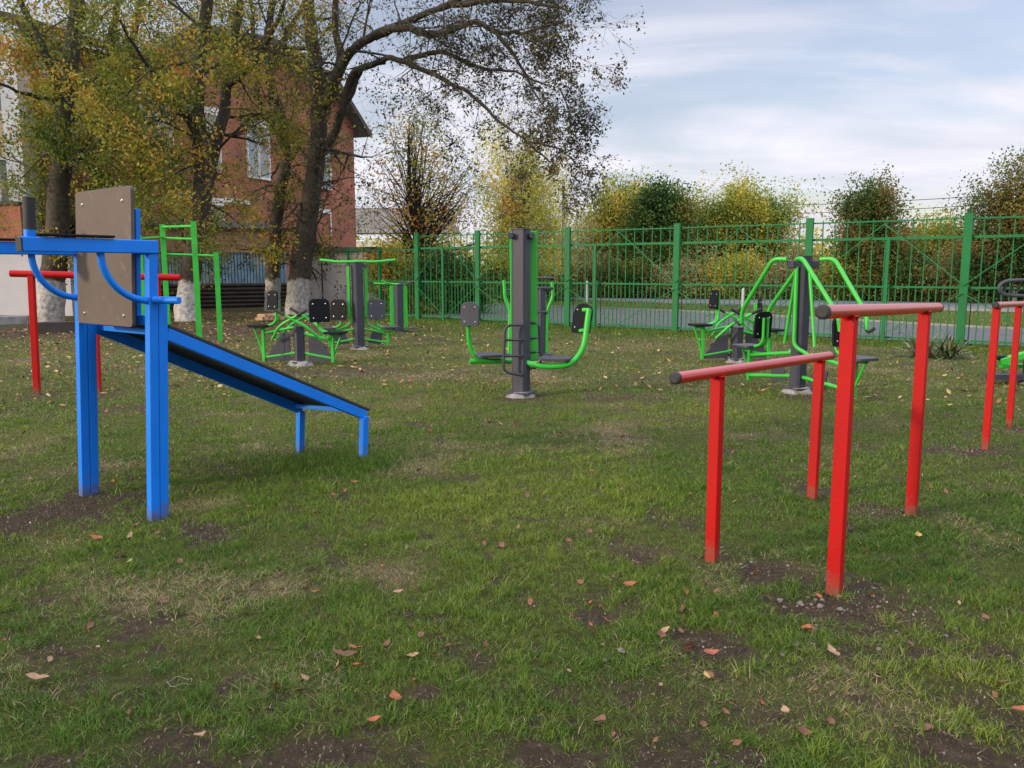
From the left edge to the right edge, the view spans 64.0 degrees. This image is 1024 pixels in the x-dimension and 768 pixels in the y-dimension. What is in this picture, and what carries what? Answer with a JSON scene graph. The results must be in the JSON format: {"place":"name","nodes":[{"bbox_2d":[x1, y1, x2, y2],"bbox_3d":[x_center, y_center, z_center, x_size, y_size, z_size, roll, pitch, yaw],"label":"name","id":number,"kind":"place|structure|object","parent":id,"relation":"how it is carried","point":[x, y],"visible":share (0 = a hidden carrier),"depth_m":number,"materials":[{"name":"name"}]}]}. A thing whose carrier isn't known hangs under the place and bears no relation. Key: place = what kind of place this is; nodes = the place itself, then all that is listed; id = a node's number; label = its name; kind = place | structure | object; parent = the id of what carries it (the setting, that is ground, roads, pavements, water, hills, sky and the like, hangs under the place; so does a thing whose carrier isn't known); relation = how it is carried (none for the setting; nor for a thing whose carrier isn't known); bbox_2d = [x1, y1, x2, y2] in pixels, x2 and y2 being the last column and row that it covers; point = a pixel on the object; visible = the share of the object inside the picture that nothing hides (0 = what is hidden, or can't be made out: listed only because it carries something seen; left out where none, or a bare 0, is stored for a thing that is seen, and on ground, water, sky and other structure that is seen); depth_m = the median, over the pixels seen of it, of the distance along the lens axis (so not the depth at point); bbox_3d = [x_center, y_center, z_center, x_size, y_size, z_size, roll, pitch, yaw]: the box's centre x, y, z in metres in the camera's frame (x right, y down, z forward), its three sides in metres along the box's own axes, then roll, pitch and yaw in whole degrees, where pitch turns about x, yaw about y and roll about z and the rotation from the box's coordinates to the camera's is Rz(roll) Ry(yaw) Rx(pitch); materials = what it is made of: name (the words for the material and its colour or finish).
{"place":"outdoors","nodes":[
{"label":"outdoors","id":0,"kind":"place"},
{"bbox_2d":[0,286,1023,767],"bbox_3d":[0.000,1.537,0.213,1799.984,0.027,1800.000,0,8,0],"label":"ground","id":1,"kind":"structure","parent":0,"point":[954,746],"depth_m":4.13,"materials":[{"name":"plant"}]},
{"bbox_2d":[0,201,22,241],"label":"brick wall","id":2,"kind":"structure","parent":1,"relation":"on","point":[12,216],"depth_m":28.12,"materials":[{"name":"brick"}]},
{"bbox_2d":[0,315,28,324],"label":"concrete block","id":3,"kind":"structure","parent":1,"relation":"on","point":[15,320],"depth_m":23.34,"materials":[{"name":"concrete"}]},
{"bbox_2d":[0,31,42,236],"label":"plastered building","id":4,"kind":"structure","parent":1,"relation":"on","point":[5,102],"depth_m":29.14,"materials":[{"name":"beige paint"}]},
{"bbox_2d":[0,157,8,200],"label":"window","id":5,"kind":"structure","parent":4,"relation":"in","point":[1,159],"depth_m":29.41,"materials":[{"name":"grey glass"}]},
{"bbox_2d":[0,254,74,315],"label":"garden wall","id":6,"kind":"structure","parent":1,"relation":"on","point":[13,295],"depth_m":28.14,"materials":[{"name":"grey paint"}]},
{"bbox_2d":[25,673,50,678],"bbox_3d":[-1.786,1.102,3.088,0.090,0.014,0.045,8,2,-8],"label":"fallen leaf","id":7,"kind":"object","parent":1,"relation":"on","point":[34,675],"visible":1,"depth_m":3.09,"materials":[{"name":"plant"}]},
{"bbox_2d":[27,321,74,333],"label":"timber beam","id":8,"kind":"structure","parent":1,"relation":"on","point":[56,327],"depth_m":20.23,"materials":[{"name":"brown wood"}]},
{"bbox_2d":[0,186,180,521],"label":"dip station","id":9,"kind":"object","parent":1,"relation":"on","point":[107,247],"visible":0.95,"depth_m":5.02,"materials":[{"name":"blue paint"}]},
{"bbox_2d":[87,621,93,628],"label":"fallen leaf","id":10,"kind":"object","parent":1,"relation":"on","point":[90,624],"visible":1,"depth_m":3.57,"materials":[{"name":"plant"}]},
{"bbox_2d":[9,270,180,393],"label":"bars","id":11,"kind":"object","parent":1,"relation":"on","point":[33,320],"visible":0.33,"depth_m":10.31,"materials":[{"name":"red paint"}]},
{"bbox_2d":[89,534,102,538],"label":"fallen leaf","id":12,"kind":"object","parent":1,"relation":"on","point":[95,536],"visible":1,"depth_m":4.72,"materials":[{"name":"plant"}]},
{"bbox_2d":[0,0,220,321],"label":"tree","id":13,"kind":"object","parent":1,"relation":"on","point":[56,184],"visible":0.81,"depth_m":23.07,"materials":[{"name":"green plant"}]},
{"bbox_2d":[0,0,242,304],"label":"tree","id":14,"kind":"object","parent":1,"relation":"on","point":[161,3],"visible":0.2,"depth_m":30.16,"materials":[{"name":"yellow plant"}]},
{"bbox_2d":[0,0,348,321],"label":"tree","id":15,"kind":"object","parent":1,"relation":"on","point":[205,158],"visible":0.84,"depth_m":24.31,"materials":[{"name":"green plant"}]},
{"bbox_2d":[70,218,286,308],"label":"wooden shed","id":16,"kind":"structure","parent":1,"relation":"on","point":[236,290],"depth_m":33.99,"materials":[{"name":"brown wood"}]},
{"bbox_2d":[167,676,191,686],"bbox_3d":[-1.237,1.107,3.051,0.092,0.014,0.062,0,8,0],"label":"string loop","id":17,"kind":"object","parent":1,"relation":"on","point":[179,684],"visible":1,"depth_m":3.05,"materials":[{"name":"fabric"}]},
{"bbox_2d":[140,221,222,341],"bbox_3d":[-6.687,-1.961,16.637,1.180,2.603,2.061,-1,8,-10],"label":"pull up station","id":18,"kind":"object","parent":1,"relation":"on","point":[193,238],"visible":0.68,"depth_m":16.92,"materials":[{"name":"green paint"}]},
{"bbox_2d":[0,11,372,279],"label":"brick building","id":19,"kind":"structure","parent":1,"relation":"on","point":[350,119],"depth_m":43.03,"materials":[{"name":"red brick"}]},
{"bbox_2d":[35,61,83,146],"bbox_3d":[-17.656,-10.840,32.305,0.130,3.068,2.250,3,9,21],"label":"window","id":20,"kind":"structure","parent":19,"relation":"in","point":[35,61],"depth_m":31.60,"materials":[{"name":"white glass"}]},
{"bbox_2d":[139,89,174,163],"bbox_3d":[-15.884,-11.454,36.726,0.130,3.068,2.250,3,9,21],"label":"window","id":21,"kind":"structure","parent":19,"relation":"in","point":[170,131],"depth_m":37.00,"materials":[{"name":"white glass"}]},
{"bbox_2d":[204,106,221,172],"bbox_3d":[-14.732,-11.854,39.602,0.130,3.068,2.250,3,9,21],"label":"window","id":22,"kind":"structure","parent":19,"relation":"in","point":[207,111],"depth_m":39.90,"materials":[{"name":"white glass"}]},
{"bbox_2d":[211,198,226,251],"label":"window","id":23,"kind":"structure","parent":19,"relation":"in","point":[220,199],"depth_m":40.60,"materials":[{"name":"white glass"}]},
{"bbox_2d":[243,119,270,180],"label":"window","id":24,"kind":"structure","parent":19,"relation":"in","point":[251,154],"depth_m":43.13,"materials":[{"name":"white glass"}]},
{"bbox_2d":[309,133,332,189],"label":"window","id":25,"kind":"structure","parent":19,"relation":"in","point":[327,177],"depth_m":49.02,"materials":[{"name":"white glass"}]},
{"bbox_2d":[193,731,205,735],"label":"fallen leaf","id":26,"kind":"object","parent":1,"relation":"on","point":[199,733],"visible":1,"depth_m":2.71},
{"bbox_2d":[87,304,369,519],"bbox_3d":[-1.966,0.083,6.092,1.049,1.457,1.945,6,10,38],"label":"sit up bench","id":27,"kind":"object","parent":1,"relation":"on","point":[184,349],"visible":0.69,"depth_m":5.73,"materials":[{"name":"blue paint"}]},
{"bbox_2d":[255,313,284,320],"bbox_3d":[-7.351,-2.038,24.898,0.898,0.190,0.253,-6,10,-36],"label":"brick pile","id":28,"kind":"object","parent":1,"relation":"on","point":[260,317],"visible":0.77,"depth_m":24.77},
{"bbox_2d":[167,0,382,310],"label":"tree","id":29,"kind":"object","parent":1,"relation":"on","point":[273,283],"visible":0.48,"depth_m":30.34,"materials":[{"name":"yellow plant"}]},
{"bbox_2d":[247,290,347,366],"bbox_3d":[-3.512,-0.903,13.428,1.620,1.250,0.685,1,8,7],"label":"leg press","id":30,"kind":"object","parent":1,"relation":"on","point":[319,311],"visible":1,"depth_m":13.40,"materials":[{"name":"grey paint"}]},
{"bbox_2d":[332,649,358,655],"bbox_3d":[-0.665,1.073,3.269,0.110,0.017,0.057,9,3,-25],"label":"fallen leaf","id":31,"kind":"object","parent":1,"relation":"on","point":[337,651],"visible":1,"depth_m":3.28,"materials":[{"name":"plant"}]},
{"bbox_2d":[317,259,398,349],"bbox_3d":[-3.032,-1.557,16.128,1.594,1.803,0.482,-1,8,-9],"label":"lat pulldown","id":32,"kind":"object","parent":1,"relation":"on","point":[375,309],"visible":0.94,"depth_m":16.08,"materials":[{"name":"grey paint"}]},
{"bbox_2d":[310,247,435,306],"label":"garage","id":33,"kind":"structure","parent":1,"relation":"on","point":[327,288],"depth_m":35.05,"materials":[{"name":"green metal"}]},
{"bbox_2d":[368,715,381,720],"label":"fallen leaf","id":34,"kind":"object","parent":1,"relation":"on","point":[374,718],"visible":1,"depth_m":2.81,"materials":[{"name":"plant"}]},
{"bbox_2d":[346,248,414,315],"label":"gate","id":35,"kind":"structure","parent":1,"relation":"on","point":[379,250],"depth_m":25.98,"materials":[{"name":"metal"}]},
{"bbox_2d":[359,234,429,310],"bbox_3d":[-4.210,-3.920,30.849,3.673,3.440,3.268,-3,8,-21],"label":"shrub","id":36,"kind":"object","parent":1,"relation":"on","point":[385,297],"visible":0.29,"depth_m":30.30,"materials":[{"name":"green plant"}]},
{"bbox_2d":[373,280,417,331],"bbox_3d":[-2.913,-1.939,20.605,1.122,1.327,0.452,0,8,0],"label":"pendulum stepper","id":37,"kind":"object","parent":1,"relation":"on","point":[398,303],"visible":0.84,"depth_m":20.56,"materials":[{"name":"grey paint"}]},
{"bbox_2d":[389,689,401,700],"bbox_3d":[-0.420,1.120,2.946,0.048,0.013,0.085,9,3,-20],"label":"fallen leaf","id":38,"kind":"object","parent":1,"relation":"on","point":[394,694],"visible":1,"depth_m":2.95,"materials":[{"name":"plant"}]},
{"bbox_2d":[355,208,460,262],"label":"house","id":39,"kind":"structure","parent":1,"relation":"on","point":[360,213],"depth_m":64.50,"materials":[{"name":"grey"}]},
{"bbox_2d":[406,652,418,656],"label":"fallen leaf","id":40,"kind":"object","parent":1,"relation":"on","point":[411,654],"visible":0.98,"depth_m":3.30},
{"bbox_2d":[417,631,423,636],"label":"fallen leaf","id":41,"kind":"object","parent":1,"relation":"on","point":[420,633],"visible":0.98,"depth_m":3.48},
{"bbox_2d":[326,78,519,270],"bbox_3d":[-3.634,-7.709,33.074,8.685,9.551,5.251,0,8,0],"label":"tree","id":42,"kind":"object","parent":1,"relation":"on","point":[413,203],"visible":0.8,"depth_m":32.93,"materials":[{"name":"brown plant"}]},
{"bbox_2d":[220,0,645,314],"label":"tree","id":43,"kind":"object","parent":1,"relation":"on","point":[298,295],"visible":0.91,"depth_m":25.81,"materials":[{"name":"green plant"}]},
{"bbox_2d":[382,234,509,313],"bbox_3d":[-2.270,-3.610,29.163,4.614,3.382,3.445,0,8,0],"label":"shrub","id":44,"kind":"object","parent":1,"relation":"on","point":[456,275],"visible":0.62,"depth_m":28.85,"materials":[{"name":"green plant"}]},
{"bbox_2d":[0,386,1023,767],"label":"soil crumbs","id":45,"kind":"object","parent":1,"relation":"on","point":[528,598],"visible":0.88,"depth_m":3.71,"materials":[{"name":"soil"}]},
{"bbox_2d":[0,312,1023,408],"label":"leaf litter","id":46,"kind":"object","parent":1,"relation":"on","point":[600,388],"visible":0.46,"depth_m":14.65,"materials":[{"name":"plant"}]},
{"bbox_2d":[467,105,583,298],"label":"tree","id":47,"kind":"object","parent":1,"relation":"on","point":[538,212],"visible":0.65,"depth_m":41.31,"materials":[{"name":"yellow plant"}]},
{"bbox_2d":[461,228,592,398],"bbox_3d":[0.168,-0.858,10.113,1.624,2.074,0.687,2,8,14],"label":"swing press","id":48,"kind":"object","parent":1,"relation":"on","point":[525,331],"visible":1,"depth_m":10.04,"materials":[{"name":"grey paint"}]},
{"bbox_2d":[502,274,554,361],"bbox_3d":[0.281,-1.115,13.998,0.892,1.513,0.377,0,8,0],"label":"air walker","id":49,"kind":"object","parent":1,"relation":"on","point":[542,317],"visible":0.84,"depth_m":13.95,"materials":[{"name":"grey paint"}]},
{"bbox_2d":[481,247,584,300],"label":"shrub","id":50,"kind":"object","parent":1,"relation":"on","point":[489,273],"visible":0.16,"depth_m":41.78,"materials":[{"name":"green plant"}]},
{"bbox_2d":[562,179,564,266],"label":"utility pole","id":51,"kind":"object","parent":1,"relation":"on","point":[563,202],"visible":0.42,"depth_m":53.94,"materials":[{"name":"grey concrete"}]},
{"bbox_2d":[570,205,969,213],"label":"overhead wire","id":52,"kind":"object","parent":51,"relation":"attached to","point":[895,209],"visible":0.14,"depth_m":47.48,"materials":[{"name":"black metal"}]},
{"bbox_2d":[589,193,1014,205],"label":"overhead wire","id":53,"kind":"object","parent":51,"relation":"attached to","point":[901,200],"visible":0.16,"depth_m":47.17,"materials":[{"name":"black metal"}]},
{"bbox_2d":[541,155,603,296],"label":"tree","id":54,"kind":"object","parent":1,"relation":"on","point":[574,242],"visible":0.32,"depth_m":45.71,"materials":[{"name":"green plant"}]},
{"bbox_2d":[586,281,587,301],"bbox_3d":[3.556,-4.387,39.017,0.081,1.045,0.081,-3,9,-22],"label":"signpost","id":55,"kind":"object","parent":1,"relation":"on","point":[586,290],"visible":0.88,"depth_m":38.99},
{"bbox_2d":[547,241,628,297],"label":"shrub","id":56,"kind":"object","parent":1,"relation":"on","point":[581,274],"visible":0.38,"depth_m":45.26,"materials":[{"name":"green plant"}]},
{"bbox_2d":[356,227,842,284],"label":"woodland","id":57,"kind":"object","parent":1,"relation":"on","point":[814,250],"visible":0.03,"depth_m":63.84,"materials":[{"name":"green plant"}]},
{"bbox_2d":[593,713,605,721],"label":"fallen leaf","id":58,"kind":"object","parent":1,"relation":"on","point":[600,717],"visible":1,"depth_m":2.82,"materials":[{"name":"plant"}]},
{"bbox_2d":[550,160,673,273],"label":"tree","id":59,"kind":"object","parent":1,"relation":"on","point":[603,220],"visible":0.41,"depth_m":48.91,"materials":[{"name":"yellow plant"}]},
{"bbox_2d":[617,647,625,653],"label":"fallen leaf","id":60,"kind":"object","parent":1,"relation":"on","point":[621,650],"visible":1,"depth_m":3.34,"materials":[{"name":"plant"}]},
{"bbox_2d":[578,246,672,298],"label":"shrub","id":61,"kind":"object","parent":1,"relation":"on","point":[629,272],"visible":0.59,"depth_m":44.24,"materials":[{"name":"green plant"}]},
{"bbox_2d":[622,581,635,585],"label":"fallen leaf","id":62,"kind":"object","parent":1,"relation":"on","point":[628,582],"visible":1,"depth_m":4.01,"materials":[{"name":"plant"}]},
{"bbox_2d":[599,170,710,297],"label":"tree","id":63,"kind":"object","parent":1,"relation":"on","point":[664,207],"visible":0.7,"depth_m":45.30,"materials":[{"name":"green plant"}]},
{"bbox_2d":[657,630,666,636],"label":"fallen leaf","id":64,"kind":"object","parent":1,"relation":"on","point":[660,633],"visible":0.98,"depth_m":3.48,"materials":[{"name":"plant"}]},
{"bbox_2d":[660,626,670,631],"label":"fallen leaf","id":65,"kind":"object","parent":1,"relation":"on","point":[666,628],"visible":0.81,"depth_m":3.53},
{"bbox_2d":[622,238,736,298],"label":"shrub","id":66,"kind":"object","parent":1,"relation":"on","point":[683,270],"visible":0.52,"depth_m":43.48,"materials":[{"name":"green plant"}]},
{"bbox_2d":[699,720,707,726],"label":"fallen leaf","id":67,"kind":"object","parent":1,"relation":"on","point":[703,723],"visible":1,"depth_m":2.82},
{"bbox_2d":[706,670,713,677],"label":"fallen leaf","id":68,"kind":"object","parent":1,"relation":"on","point":[710,673],"visible":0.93,"depth_m":3.14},
{"bbox_2d":[703,649,719,654],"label":"fallen leaf","id":69,"kind":"object","parent":1,"relation":"on","point":[712,651],"visible":1,"depth_m":3.30,"materials":[{"name":"plant"}]},
{"bbox_2d":[414,212,1023,346],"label":"picket fence","id":70,"kind":"object","parent":1,"relation":"on","point":[967,237],"visible":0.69,"depth_m":19.75,"materials":[{"name":"metal"}]},
{"bbox_2d":[680,238,774,299],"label":"shrub","id":71,"kind":"object","parent":1,"relation":"on","point":[740,265],"visible":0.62,"depth_m":42.92,"materials":[{"name":"green plant"}]},
{"bbox_2d":[688,290,783,362],"bbox_3d":[3.791,-0.963,13.863,1.620,1.250,0.685,-1,8,-9],"label":"leg press","id":72,"kind":"object","parent":1,"relation":"on","point":[718,348],"visible":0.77,"depth_m":13.83,"materials":[{"name":"grey paint"}]},
{"bbox_2d":[732,739,740,744],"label":"fallen leaf","id":73,"kind":"object","parent":1,"relation":"on","point":[736,741],"visible":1,"depth_m":2.70,"materials":[{"name":"plant"}]},
{"bbox_2d":[659,160,826,294],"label":"tree","id":74,"kind":"object","parent":1,"relation":"on","point":[746,207],"visible":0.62,"depth_m":48.20,"materials":[{"name":"yellow plant"}]},
{"bbox_2d":[669,351,834,563],"bbox_3d":[1.475,0.405,4.821,0.080,1.170,2.237,6,10,39],"label":"parallel bar","id":75,"kind":"object","parent":1,"relation":"on","point":[717,375],"visible":0.86,"depth_m":4.35,"materials":[{"name":"red paint"}]},
{"bbox_2d":[486,304,1023,329],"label":"kerb","id":76,"kind":"structure","parent":1,"relation":"on","point":[938,324],"depth_m":25.85,"materials":[{"name":"concrete"}]},
{"bbox_2d":[495,298,1022,311],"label":"kerb","id":77,"kind":"structure","parent":1,"relation":"on","point":[945,309],"depth_m":36.10,"materials":[{"name":"concrete"}]},
{"bbox_2d":[722,235,834,299],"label":"shrub","id":78,"kind":"object","parent":1,"relation":"on","point":[781,273],"visible":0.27,"depth_m":42.26,"materials":[{"name":"green plant"}]},
{"bbox_2d":[781,705,789,712],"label":"fallen leaf","id":79,"kind":"object","parent":1,"relation":"on","point":[784,708],"visible":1,"depth_m":2.86,"materials":[{"name":"plant"}]},
{"bbox_2d":[798,726,810,735],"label":"fallen leaf","id":80,"kind":"object","parent":1,"relation":"on","point":[802,729],"visible":1,"depth_m":2.76,"materials":[{"name":"plant"}]},
{"bbox_2d":[731,256,878,397],"bbox_3d":[3.656,-0.738,10.401,0.587,1.756,2.180,-4,9,-27],"label":"chest press","id":81,"kind":"object","parent":1,"relation":"on","point":[802,275],"visible":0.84,"depth_m":10.32,"materials":[{"name":"grey paint"}]},
{"bbox_2d":[800,624,810,628],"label":"fallen leaf","id":82,"kind":"object","parent":1,"relation":"on","point":[807,625],"visible":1,"depth_m":3.56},
{"bbox_2d":[826,717,835,723],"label":"fallen leaf","id":83,"kind":"object","parent":1,"relation":"on","point":[831,720],"visible":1,"depth_m":2.82,"materials":[{"name":"plant"}]},
{"bbox_2d":[828,643,839,655],"bbox_3d":[1.289,1.070,3.293,0.044,0.013,0.085,9,15,-12],"label":"fallen leaf","id":84,"kind":"object","parent":1,"relation":"on","point":[831,649],"visible":1,"depth_m":3.30,"materials":[{"name":"plant"}]},
{"bbox_2d":[803,244,898,300],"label":"shrub","id":85,"kind":"object","parent":1,"relation":"on","point":[836,277],"visible":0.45,"depth_m":40.95,"materials":[{"name":"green plant"}]},
{"bbox_2d":[815,303,943,595],"bbox_3d":[2.054,0.278,4.511,0.089,1.506,2.492,6,10,37],"label":"parallel bar","id":86,"kind":"object","parent":1,"relation":"on","point":[849,315],"visible":0.85,"depth_m":3.88,"materials":[{"name":"red paint"}]},
{"bbox_2d":[808,161,957,300],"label":"tree","id":87,"kind":"object","parent":1,"relation":"on","point":[870,203],"visible":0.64,"depth_m":40.68,"materials":[{"name":"green plant"}]},
{"bbox_2d":[854,236,949,301],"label":"shrub","id":88,"kind":"object","parent":1,"relation":"on","point":[900,280],"visible":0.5,"depth_m":40.05,"materials":[{"name":"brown plant"}]},
{"bbox_2d":[890,328,949,359],"bbox_3d":[7.365,-0.693,14.786,1.194,0.600,1.065,6,10,35],"label":"yucca","id":89,"kind":"object","parent":1,"relation":"on","point":[913,344],"visible":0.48,"depth_m":14.68,"materials":[{"name":"green plant"}]},
{"bbox_2d":[924,723,932,730],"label":"fallen leaf","id":90,"kind":"object","parent":1,"relation":"on","point":[928,726],"visible":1,"depth_m":2.79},
{"bbox_2d":[887,202,976,298],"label":"tree","id":91,"kind":"object","parent":1,"relation":"on","point":[944,227],"visible":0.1,"depth_m":42.75,"materials":[{"name":"green plant"}]},
{"bbox_2d":[914,201,979,241],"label":"tree","id":92,"kind":"object","parent":1,"relation":"on","point":[946,222],"visible":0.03,"depth_m":54.00,"materials":[{"name":"green plant"}]},
{"bbox_2d":[929,332,975,360],"bbox_3d":[7.741,-0.667,14.562,1.075,0.608,1.085,7,11,42],"label":"yucca","id":93,"kind":"object","parent":1,"relation":"on","point":[949,350],"visible":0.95,"depth_m":14.46,"materials":[{"name":"green plant"}]},
{"bbox_2d":[899,243,1022,301],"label":"shrub","id":94,"kind":"object","parent":1,"relation":"on","point":[946,291],"visible":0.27,"depth_m":39.27,"materials":[{"name":"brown plant"}]},
{"bbox_2d":[909,142,1023,303],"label":"tree","id":95,"kind":"object","parent":1,"relation":"on","point":[1004,203],"visible":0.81,"depth_m":36.94,"materials":[{"name":"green plant"}]},
{"bbox_2d":[992,690,997,697],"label":"fallen leaf","id":96,"kind":"object","parent":1,"relation":"on","point":[995,694],"visible":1,"depth_m":3.00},
{"bbox_2d":[973,256,1023,302],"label":"shrub","id":97,"kind":"object","parent":1,"relation":"on","point":[1005,298],"visible":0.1,"depth_m":38.25,"materials":[{"name":"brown plant"}]},
{"bbox_2d":[981,301,1023,449],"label":"parallel bar","id":98,"kind":"object","parent":1,"relation":"on","point":[993,348],"visible":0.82,"depth_m":7.13,"materials":[{"name":"red paint"}]},
{"bbox_2d":[985,278,1023,384],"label":"elliptical trainer","id":99,"kind":"object","parent":1,"relation":"on","point":[1004,361],"visible":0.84,"depth_m":11.01,"materials":[{"name":"grey paint"}]},
{"bbox_2d":[1012,705,1023,710],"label":"fallen leaf","id":100,"kind":"object","parent":1,"relation":"on","point":[1021,707],"visible":1,"depth_m":2.89,"materials":[{"name":"plant"}]},
{"bbox_2d":[0,0,1023,270],"label":"sky","id":101,"kind":"structure","parent":0,"point":[831,90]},
{"bbox_2d":[386,305,1023,345],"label":"road","id":102,"kind":"structure","parent":0,"point":[1009,336],"depth_m":23.52,"materials":[{"name":"asphalt"}]},
{"bbox_2d":[741,288,743,306],"bbox_3d":[7.729,-2.732,27.466,0.102,0.948,0.102,3,9,22],"label":"signpost","id":103,"kind":"object","parent":102,"relation":"on","point":[742,299],"visible":0.64,"depth_m":27.41,"materials":[{"name":"white"}]},
{"bbox_2d":[484,294,1022,309],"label":"pavement","id":104,"kind":"structure","parent":0,"point":[952,304],"depth_m":39.42,"materials":[{"name":"concrete"}]}
]}

